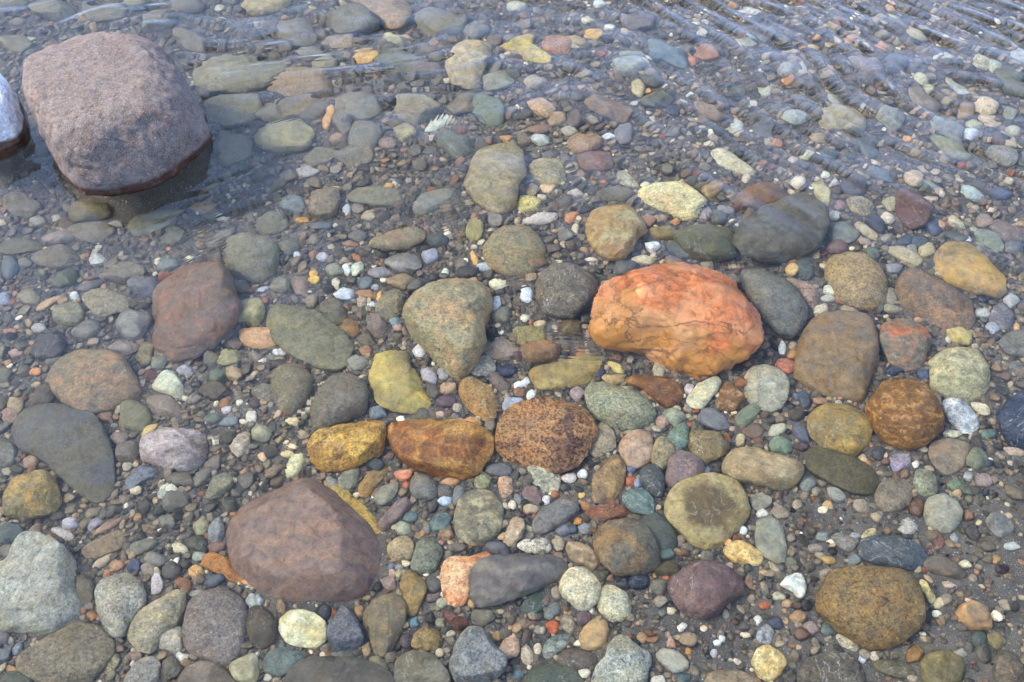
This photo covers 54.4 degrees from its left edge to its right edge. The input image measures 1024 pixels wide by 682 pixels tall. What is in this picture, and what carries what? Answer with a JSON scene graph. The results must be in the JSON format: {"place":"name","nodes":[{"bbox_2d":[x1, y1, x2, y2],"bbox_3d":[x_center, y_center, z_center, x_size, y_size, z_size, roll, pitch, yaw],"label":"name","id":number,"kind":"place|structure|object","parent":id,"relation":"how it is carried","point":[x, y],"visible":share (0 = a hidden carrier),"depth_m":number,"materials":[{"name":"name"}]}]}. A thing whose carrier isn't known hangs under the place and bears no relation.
{"place":"outdoors","nodes":[
{"label":"outdoors","id":0,"kind":"place"},
{"bbox_2d":[0,0,1023,681],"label":"water","id":1,"kind":"structure","parent":0,"point":[346,344],"depth_m":1.94,"materials":[{"name":"clear liquid"}]},
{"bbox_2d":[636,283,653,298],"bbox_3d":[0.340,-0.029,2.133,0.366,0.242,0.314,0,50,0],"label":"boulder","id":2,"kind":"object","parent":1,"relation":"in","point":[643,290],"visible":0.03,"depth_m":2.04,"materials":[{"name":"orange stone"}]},
{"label":"stream bed","id":3,"kind":"structure","parent":0,"visible":0},
{"bbox_2d":[0,74,26,149],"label":"stone","id":4,"kind":"object","parent":3,"relation":"on","point":[13,124],"visible":0.52,"depth_m":2.33,"materials":[{"name":"grey stone"}]},
{"bbox_2d":[21,31,212,195],"bbox_3d":[-0.937,-0.523,2.397,0.364,0.309,0.529,-24,54,-19],"label":"boulder","id":5,"kind":"object","parent":3,"relation":"on","point":[117,113],"visible":0.94,"depth_m":2.23,"materials":[{"name":"stone"}]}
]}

